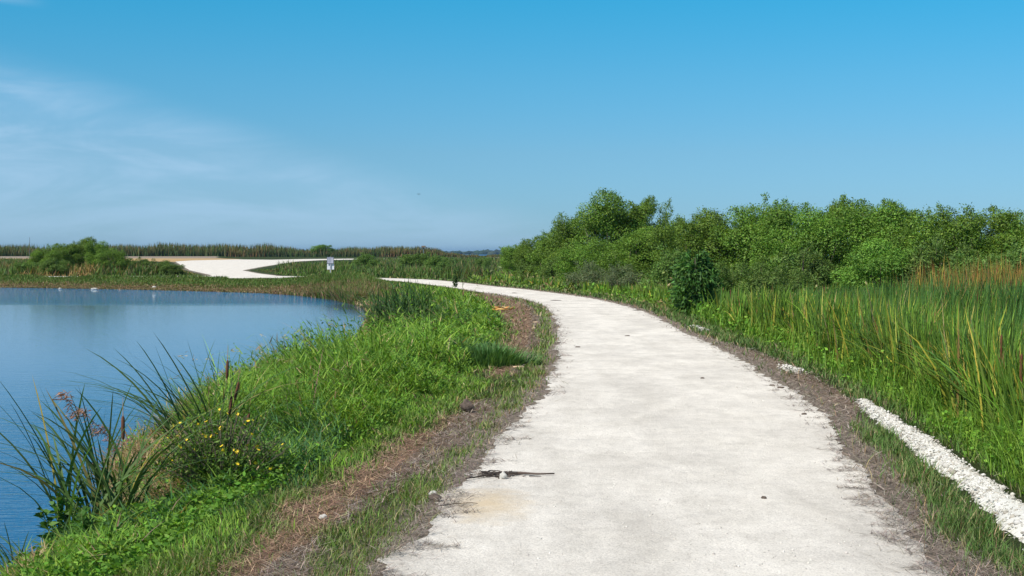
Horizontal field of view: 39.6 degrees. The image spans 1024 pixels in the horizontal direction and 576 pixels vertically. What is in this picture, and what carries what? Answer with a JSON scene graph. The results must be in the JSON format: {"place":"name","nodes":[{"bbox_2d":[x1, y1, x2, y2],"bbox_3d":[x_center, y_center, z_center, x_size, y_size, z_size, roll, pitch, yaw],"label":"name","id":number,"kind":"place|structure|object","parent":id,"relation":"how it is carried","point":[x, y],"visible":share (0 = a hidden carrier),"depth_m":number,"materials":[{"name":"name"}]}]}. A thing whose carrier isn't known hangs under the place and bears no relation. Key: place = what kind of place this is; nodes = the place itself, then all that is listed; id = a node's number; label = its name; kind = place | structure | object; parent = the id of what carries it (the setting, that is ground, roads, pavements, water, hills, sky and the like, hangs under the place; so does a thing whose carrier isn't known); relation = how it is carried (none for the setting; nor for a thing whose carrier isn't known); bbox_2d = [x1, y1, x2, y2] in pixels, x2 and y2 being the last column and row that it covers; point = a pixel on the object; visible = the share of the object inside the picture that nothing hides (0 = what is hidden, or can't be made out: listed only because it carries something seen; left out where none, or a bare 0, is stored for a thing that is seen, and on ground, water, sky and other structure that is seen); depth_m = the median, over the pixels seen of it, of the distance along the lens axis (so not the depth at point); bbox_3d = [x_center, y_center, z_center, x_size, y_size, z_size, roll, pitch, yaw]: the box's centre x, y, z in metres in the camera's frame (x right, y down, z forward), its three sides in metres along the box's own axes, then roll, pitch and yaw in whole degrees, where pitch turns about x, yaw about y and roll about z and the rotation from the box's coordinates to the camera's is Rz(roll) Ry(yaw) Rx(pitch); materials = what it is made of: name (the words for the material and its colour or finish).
{"place":"outdoors","nodes":[
{"label":"outdoors","id":0,"kind":"place"},
{"bbox_2d":[1,258,230,261],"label":"dirt road","id":1,"kind":"structure","parent":0,"point":[172,259],"depth_m":407.83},
{"bbox_2d":[0,288,365,573],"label":"pond water","id":2,"kind":"structure","parent":0,"point":[47,335],"depth_m":31.90,"materials":[{"name":"blue liquid"}]},
{"bbox_2d":[48,276,947,575],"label":"path","id":3,"kind":"structure","parent":0,"point":[670,456],"depth_m":10.54,"materials":[{"name":"white concrete"}]},
{"bbox_2d":[428,493,441,500],"bbox_3d":[-0.527,1.424,9.690,0.097,0.054,0.078,0,1,0],"label":"clod","id":4,"kind":"object","parent":3,"relation":"on","point":[432,496],"visible":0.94,"depth_m":9.66,"materials":[{"name":"brown soil"}]},
{"bbox_2d":[438,502,477,505],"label":"twig","id":5,"kind":"object","parent":3,"relation":"on","point":[458,503],"visible":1,"depth_m":9.52,"materials":[{"name":"wood"}]},
{"bbox_2d":[499,471,506,478],"bbox_3d":[-0.065,1.403,10.668,0.059,0.058,0.053,0,1,0],"label":"stone","id":6,"kind":"object","parent":3,"relation":"on","point":[503,474],"visible":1,"depth_m":10.65,"materials":[{"name":"white stone"}]},
{"bbox_2d":[465,469,554,478],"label":"twig","id":7,"kind":"object","parent":3,"relation":"on","point":[493,473],"visible":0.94,"depth_m":10.79,"materials":[{"name":"brown wood"}]},
{"bbox_2d":[420,337,903,575],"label":"loose grit","id":8,"kind":"object","parent":3,"relation":"on","point":[846,552],"visible":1,"depth_m":8.80,"materials":[{"name":"grey gravel"}]},
{"bbox_2d":[0,254,1023,575],"bbox_3d":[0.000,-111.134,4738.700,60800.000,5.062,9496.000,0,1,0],"label":"ground","id":9,"kind":"structure","parent":0,"point":[536,396],"depth_m":11.29,"materials":[{"name":"soil"}]},
{"bbox_2d":[9,261,39,273],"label":"bush","id":10,"kind":"object","parent":9,"relation":"on","point":[16,265],"visible":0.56,"depth_m":111.66,"materials":[{"name":"green plant"}]},
{"bbox_2d":[0,517,68,570],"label":"cattail clump","id":11,"kind":"object","parent":9,"relation":"on","point":[3,552],"visible":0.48,"depth_m":9.45,"materials":[{"name":"green plant"}]},
{"bbox_2d":[27,248,63,266],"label":"bush","id":12,"kind":"object","parent":9,"relation":"on","point":[40,256],"visible":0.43,"depth_m":115.51,"materials":[{"name":"green plant"}]},
{"bbox_2d":[36,258,73,275],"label":"bush","id":13,"kind":"object","parent":9,"relation":"on","point":[59,268],"visible":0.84,"depth_m":109.39,"materials":[{"name":"green plant"}]},
{"bbox_2d":[33,492,85,544],"bbox_3d":[-3.106,1.677,9.799,0.356,0.537,0.286,0,1,0],"label":"leafy weed","id":14,"kind":"object","parent":9,"relation":"on","point":[50,522],"visible":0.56,"depth_m":9.78,"materials":[{"name":"green plant"}]},
{"bbox_2d":[45,243,83,267],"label":"bush","id":15,"kind":"object","parent":9,"relation":"on","point":[61,248],"visible":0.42,"depth_m":119.97,"materials":[{"name":"green plant"}]},
{"bbox_2d":[63,236,101,266],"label":"bush","id":16,"kind":"object","parent":9,"relation":"on","point":[80,247],"visible":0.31,"depth_m":121.66,"materials":[{"name":"green plant"}]},
{"bbox_2d":[66,505,107,537],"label":"leafy weed","id":17,"kind":"object","parent":9,"relation":"on","point":[82,516],"visible":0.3,"depth_m":9.27,"materials":[{"name":"green plant"}]},
{"bbox_2d":[52,390,126,491],"bbox_3d":[-3.097,1.322,10.439,0.553,1.155,0.157,0,1,0],"label":"reed plume","id":18,"kind":"object","parent":9,"relation":"on","point":[97,432],"visible":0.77,"depth_m":10.42,"materials":[{"name":"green plant"}]},
{"bbox_2d":[82,240,114,268],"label":"bush","id":19,"kind":"object","parent":9,"relation":"on","point":[89,248],"visible":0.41,"depth_m":116.56,"materials":[{"name":"green plant"}]},
{"bbox_2d":[93,249,131,274],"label":"bush","id":20,"kind":"object","parent":9,"relation":"on","point":[118,257],"visible":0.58,"depth_m":113.62,"materials":[{"name":"green plant"}]},
{"bbox_2d":[0,376,234,532],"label":"cattail clump","id":21,"kind":"object","parent":9,"relation":"on","point":[108,494],"visible":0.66,"depth_m":10.04,"materials":[{"name":"green plant"}]},
{"bbox_2d":[122,257,151,268],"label":"bush","id":22,"kind":"object","parent":9,"relation":"on","point":[134,262],"visible":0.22,"depth_m":117.33,"materials":[{"name":"green plant"}]},
{"bbox_2d":[134,258,171,275],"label":"bush","id":23,"kind":"object","parent":9,"relation":"on","point":[158,265],"visible":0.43,"depth_m":111.71,"materials":[{"name":"green plant"}]},
{"bbox_2d":[31,336,310,453],"bbox_3d":[-3.017,1.058,12.811,2.924,1.347,1.291,0,1,0],"label":"cattail clump","id":24,"kind":"object","parent":9,"relation":"on","point":[166,424],"visible":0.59,"depth_m":12.76,"materials":[{"name":"green plant"}]},
{"bbox_2d":[160,263,185,274],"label":"bush","id":25,"kind":"object","parent":9,"relation":"on","point":[175,270],"visible":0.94,"depth_m":109.63,"materials":[{"name":"green plant"}]},
{"bbox_2d":[140,404,294,490],"bbox_3d":[-2.236,1.290,10.739,1.197,0.810,1.074,0,1,0],"label":"flowering bush","id":26,"kind":"object","parent":9,"relation":"on","point":[237,452],"visible":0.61,"depth_m":10.58,"materials":[{"name":"green plant"}]},
{"bbox_2d":[0,270,483,304],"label":"bank grass","id":27,"kind":"structure","parent":9,"relation":"on","point":[337,286],"depth_m":85.87,"materials":[{"name":"green plant"}]},
{"bbox_2d":[0,303,506,575],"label":"bank weeds","id":28,"kind":"object","parent":9,"relation":"on","point":[173,532],"visible":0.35,"depth_m":9.66,"materials":[{"name":"green plant"}]},
{"bbox_2d":[0,241,515,256],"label":"skyline reeds","id":29,"kind":"object","parent":9,"relation":"on","point":[262,250],"visible":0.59,"depth_m":519.21,"materials":[{"name":"green plant"}]},
{"bbox_2d":[0,280,526,575],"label":"bank grass","id":30,"kind":"structure","parent":9,"relation":"on","point":[329,390],"depth_m":14.00,"materials":[{"name":"green plant"}]},
{"bbox_2d":[175,259,355,277],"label":"road junction","id":31,"kind":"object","parent":9,"relation":"on","point":[233,268],"visible":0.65,"depth_m":185.34,"materials":[{"name":"white concrete"}]},
{"bbox_2d":[0,256,537,278],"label":"field growth","id":32,"kind":"object","parent":9,"relation":"on","point":[393,267],"visible":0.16,"depth_m":110.48,"materials":[{"name":"green plant"}]},
{"bbox_2d":[309,244,336,253],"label":"bush","id":33,"kind":"object","parent":9,"relation":"on","point":[321,247],"visible":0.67,"depth_m":522.43,"materials":[{"name":"green plant"}]},
{"bbox_2d":[172,284,477,391],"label":"grass plumes","id":34,"kind":"object","parent":9,"relation":"on","point":[256,367],"depth_m":19.41,"materials":[{"name":"green plant"}]},
{"bbox_2d":[327,257,333,272],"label":"sign","id":35,"kind":"object","parent":9,"relation":"on","point":[330,263],"visible":0.98,"depth_m":92.94,"materials":[{"name":"white metal"}]},
{"bbox_2d":[349,252,383,267],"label":"bush","id":36,"kind":"object","parent":9,"relation":"on","point":[365,259],"visible":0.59,"depth_m":134.15,"materials":[{"name":"green plant"}]},
{"bbox_2d":[346,278,461,329],"bbox_3d":[-2.438,0.459,34.137,3.606,1.533,3.822,-1,2,-31],"label":"cattail clump","id":37,"kind":"object","parent":9,"relation":"on","point":[378,306],"visible":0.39,"depth_m":33.83,"materials":[{"name":"green plant"}]},
{"bbox_2d":[397,251,430,266],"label":"bush","id":38,"kind":"object","parent":9,"relation":"on","point":[407,259],"visible":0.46,"depth_m":128.88,"materials":[{"name":"green plant"}]},
{"bbox_2d":[423,253,452,268],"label":"bush","id":39,"kind":"object","parent":9,"relation":"on","point":[432,261],"visible":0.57,"depth_m":117.34,"materials":[{"name":"green plant"}]},
{"bbox_2d":[304,249,591,253],"bbox_3d":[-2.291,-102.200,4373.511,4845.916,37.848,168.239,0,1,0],"label":"distant shore woods","id":40,"kind":"object","parent":9,"relation":"on","point":[488,251],"visible":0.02,"depth_m":4320.58,"materials":[{"name":"green plant"}]},
{"bbox_2d":[398,302,498,327],"bbox_3d":[-1.487,0.681,32.061,2.944,0.859,1.968,0,1,16],"label":"cattail clump","id":41,"kind":"object","parent":9,"relation":"on","point":[456,317],"visible":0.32,"depth_m":32.06,"materials":[{"name":"green plant"}]},
{"bbox_2d":[452,269,457,286],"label":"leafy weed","id":42,"kind":"object","parent":9,"relation":"on","point":[455,282],"visible":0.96,"depth_m":64.01,"materials":[{"name":"green plant"}]},
{"bbox_2d":[430,337,488,349],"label":"sedge tuft","id":43,"kind":"object","parent":9,"relation":"on","point":[467,341],"visible":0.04,"depth_m":22.49,"materials":[{"name":"green plant"}]},
{"bbox_2d":[460,399,474,410],"bbox_3d":[-0.477,1.248,15.191,0.156,0.130,0.118,0,1,0],"label":"clod","id":44,"kind":"object","parent":9,"relation":"on","point":[467,405],"visible":0.99,"depth_m":15.15,"materials":[{"name":"brown soil"}]},
{"bbox_2d":[475,256,491,268],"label":"bush","id":45,"kind":"object","parent":9,"relation":"on","point":[484,261],"visible":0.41,"depth_m":119.67,"materials":[{"name":"green plant"}]},
{"bbox_2d":[459,341,547,368],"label":"sedge tuft","id":46,"kind":"object","parent":9,"relation":"on","point":[496,355],"visible":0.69,"depth_m":21.28,"materials":[{"name":"green plant"}]},
{"bbox_2d":[492,306,514,310],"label":"dead frond","id":47,"kind":"object","parent":9,"relation":"on","point":[501,308],"visible":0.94,"depth_m":41.67,"materials":[{"name":"plant"}]},
{"bbox_2d":[498,244,528,273],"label":"willow tree","id":48,"kind":"object","parent":9,"relation":"on","point":[506,255],"visible":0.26,"depth_m":91.73,"materials":[{"name":"green plant"}]},
{"bbox_2d":[515,258,544,278],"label":"bush","id":49,"kind":"object","parent":9,"relation":"on","point":[521,267],"visible":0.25,"depth_m":83.65,"materials":[{"name":"green plant"}]},
{"bbox_2d":[511,234,564,275],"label":"willow tree","id":50,"kind":"object","parent":9,"relation":"on","point":[519,251],"visible":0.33,"depth_m":87.54,"materials":[{"name":"green plant"}]},
{"bbox_2d":[522,221,563,276],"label":"willow tree","id":51,"kind":"object","parent":9,"relation":"on","point":[537,255],"visible":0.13,"depth_m":83.01,"materials":[{"name":"green plant"}]},
{"bbox_2d":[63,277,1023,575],"bbox_3d":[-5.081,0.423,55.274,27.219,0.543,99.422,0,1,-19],"label":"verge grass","id":52,"kind":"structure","parent":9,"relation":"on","point":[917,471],"depth_m":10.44,"materials":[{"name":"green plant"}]},
{"bbox_2d":[536,255,573,282],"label":"bush","id":53,"kind":"object","parent":9,"relation":"on","point":[551,272],"visible":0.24,"depth_m":75.45,"materials":[{"name":"green plant"}]},
{"bbox_2d":[114,285,1021,575],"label":"dirt shoulder","id":54,"kind":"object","parent":9,"relation":"on","point":[508,425],"depth_m":10.21},
{"bbox_2d":[541,211,615,276],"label":"willow tree","id":55,"kind":"object","parent":9,"relation":"on","point":[561,228],"visible":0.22,"depth_m":78.22,"materials":[{"name":"green plant"}]},
{"bbox_2d":[561,258,611,288],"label":"bush","id":56,"kind":"object","parent":9,"relation":"on","point":[589,274],"visible":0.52,"depth_m":63.78,"materials":[{"name":"green plant"}]},
{"bbox_2d":[550,237,625,283],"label":"willow tree","id":57,"kind":"object","parent":9,"relation":"on","point":[583,252],"visible":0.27,"depth_m":69.66,"materials":[{"name":"green plant"}]},
{"bbox_2d":[565,187,648,270],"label":"willow tree","id":58,"kind":"object","parent":9,"relation":"on","point":[601,219],"visible":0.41,"depth_m":73.95,"materials":[{"name":"green plant"}]},
{"bbox_2d":[596,261,644,287],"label":"bush","id":59,"kind":"object","parent":9,"relation":"on","point":[612,279],"visible":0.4,"depth_m":59.78,"materials":[{"name":"green plant"}]},
{"bbox_2d":[586,226,674,282],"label":"willow tree","id":60,"kind":"object","parent":9,"relation":"on","point":[627,242],"visible":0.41,"depth_m":65.27,"materials":[{"name":"green plant"}]},
{"bbox_2d":[612,195,674,249],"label":"willow tree","id":61,"kind":"object","parent":9,"relation":"on","point":[651,209],"visible":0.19,"depth_m":75.17,"materials":[{"name":"green plant"}]},
{"bbox_2d":[622,214,692,281],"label":"willow tree","id":62,"kind":"object","parent":9,"relation":"on","point":[642,266],"visible":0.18,"depth_m":64.32,"materials":[{"name":"green plant"}]},
{"bbox_2d":[638,243,683,288],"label":"bush","id":63,"kind":"object","parent":9,"relation":"on","point":[666,264],"visible":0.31,"depth_m":56.20,"materials":[{"name":"green plant"}]},
{"bbox_2d":[466,265,895,322],"bbox_3d":[6.671,-0.105,64.916,12.901,1.787,63.366,0,1,-8],"label":"roadside growth","id":64,"kind":"object","parent":9,"relation":"on","point":[568,289],"visible":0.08,"depth_m":62.55,"materials":[{"name":"green plant"}]},
{"bbox_2d":[646,215,731,281],"bbox_3d":[7.475,-1.007,59.712,3.960,4.344,3.834,-1,2,-28],"label":"willow tree","id":65,"kind":"object","parent":9,"relation":"on","point":[689,232],"visible":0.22,"depth_m":58.95,"materials":[{"name":"green plant"}]},
{"bbox_2d":[667,249,724,313],"bbox_3d":[4.977,-0.050,38.499,1.595,2.050,1.562,0,1,0],"label":"drooping bush","id":66,"kind":"object","parent":9,"relation":"on","point":[695,277],"visible":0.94,"depth_m":38.20,"materials":[{"name":"green plant"}]},
{"bbox_2d":[688,205,749,267],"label":"willow tree","id":67,"kind":"object","parent":9,"relation":"on","point":[717,219],"visible":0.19,"depth_m":58.59,"materials":[{"name":"green plant"}]},
{"bbox_2d":[713,256,772,294],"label":"bush","id":68,"kind":"object","parent":9,"relation":"on","point":[745,276],"visible":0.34,"depth_m":45.44,"materials":[{"name":"green plant"}]},
{"bbox_2d":[707,192,789,286],"bbox_3d":[9.969,-1.354,57.876,4.440,5.150,4.547,-1,2,-39],"label":"willow tree","id":69,"kind":"object","parent":9,"relation":"on","point":[747,222],"visible":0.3,"depth_m":57.09,"materials":[{"name":"green plant"}]},
{"bbox_2d":[484,252,1023,449],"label":"cattail bed","id":70,"kind":"object","parent":9,"relation":"on","point":[960,328],"visible":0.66,"depth_m":19.36,"materials":[{"name":"green plant"}]},
{"bbox_2d":[753,261,811,297],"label":"bush","id":71,"kind":"object","parent":9,"relation":"on","point":[781,281],"visible":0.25,"depth_m":41.93,"materials":[{"name":"green plant"}]},
{"bbox_2d":[744,196,829,281],"bbox_3d":[10.835,-1.158,55.955,3.786,4.983,4.366,1,2,38],"label":"willow tree","id":72,"kind":"object","parent":9,"relation":"on","point":[779,216],"visible":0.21,"depth_m":54.99,"materials":[{"name":"green plant"}]},
{"bbox_2d":[778,364,805,373],"bbox_3d":[4.005,1.168,20.481,0.297,0.099,1.150,0,1,0],"label":"gravel patch","id":73,"kind":"object","parent":9,"relation":"on","point":[795,368],"visible":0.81,"depth_m":20.43,"materials":[{"name":"white gravel"}]},
{"bbox_2d":[578,280,1023,494],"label":"slope weeds","id":74,"kind":"object","parent":9,"relation":"on","point":[1010,457],"visible":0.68,"depth_m":15.01,"materials":[{"name":"green plant"}]},
{"bbox_2d":[767,240,848,293],"bbox_3d":[9.445,-0.010,45.918,3.094,3.106,3.581,0,1,-9],"label":"bush","id":75,"kind":"object","parent":9,"relation":"on","point":[817,269],"visible":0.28,"depth_m":45.83,"materials":[{"name":"green plant"}]},
{"bbox_2d":[763,203,868,285],"bbox_3d":[11.015,-0.844,51.013,3.775,4.371,3.998,-1,1,-21],"label":"willow tree","id":76,"kind":"object","parent":9,"relation":"on","point":[820,235],"visible":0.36,"depth_m":50.55,"materials":[{"name":"green plant"}]},
{"bbox_2d":[816,192,880,265],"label":"willow tree","id":77,"kind":"object","parent":9,"relation":"on","point":[835,204],"visible":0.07,"depth_m":53.15,"materials":[{"name":"green plant"}]},
{"bbox_2d":[826,203,907,284],"bbox_3d":[13.094,-0.879,51.035,3.696,4.419,4.198,1,2,40],"label":"willow tree","id":78,"kind":"object","parent":9,"relation":"on","point":[879,227],"visible":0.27,"depth_m":50.24,"materials":[{"name":"green plant"}]},
{"bbox_2d":[825,238,936,291],"bbox_3d":[11.457,-0.029,43.158,3.516,3.001,3.417,0,1,-16],"label":"willow tree","id":79,"kind":"object","parent":9,"relation":"on","point":[866,264],"visible":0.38,"depth_m":42.53,"materials":[{"name":"green plant"}]},
{"bbox_2d":[853,198,951,276],"bbox_3d":[14.093,-0.922,51.073,3.716,4.677,3.695,0,1,-17],"label":"willow tree","id":80,"kind":"object","parent":9,"relation":"on","point":[908,218],"visible":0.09,"depth_m":50.85,"materials":[{"name":"green plant"}]},
{"bbox_2d":[886,204,985,282],"bbox_3d":[14.638,-0.710,48.040,3.742,4.268,4.163,1,2,35],"label":"willow tree","id":81,"kind":"object","parent":9,"relation":"on","point":[914,236],"visible":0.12,"depth_m":47.53,"materials":[{"name":"green plant"}]},
{"bbox_2d":[855,398,1023,549],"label":"gravel ridge","id":82,"kind":"structure","parent":9,"relation":"on","point":[984,489],"depth_m":10.70,"materials":[{"name":"white gravel"}]},
{"bbox_2d":[895,232,983,290],"bbox_3d":[12.655,-0.008,42.128,3.094,3.342,3.172,0,1,7],"label":"bush","id":83,"kind":"object","parent":9,"relation":"on","point":[934,253],"visible":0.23,"depth_m":41.67,"materials":[{"name":"green plant"}]},
{"bbox_2d":[923,202,1023,269],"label":"willow tree","id":84,"kind":"object","parent":9,"relation":"on","point":[967,223],"visible":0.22,"depth_m":44.92,"materials":[{"name":"green plant"}]},
{"bbox_2d":[947,240,1023,281],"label":"bush","id":85,"kind":"object","parent":9,"relation":"on","point":[1014,256],"visible":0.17,"depth_m":40.90,"materials":[{"name":"green plant"}]},
{"bbox_2d":[950,213,1023,270],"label":"willow tree","id":86,"kind":"object","parent":9,"relation":"on","point":[994,246],"visible":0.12,"depth_m":43.95,"materials":[{"name":"green plant"}]},
{"bbox_2d":[1007,228,1023,262],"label":"willow tree","id":87,"kind":"object","parent":9,"relation":"on","point":[1019,238],"visible":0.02,"depth_m":43.24,"materials":[{"name":"green plant"}]},
{"bbox_2d":[0,0,1023,251],"label":"sky","id":88,"kind":"structure","parent":0,"point":[302,124],"materials":[{"name":"blue"}]}
]}

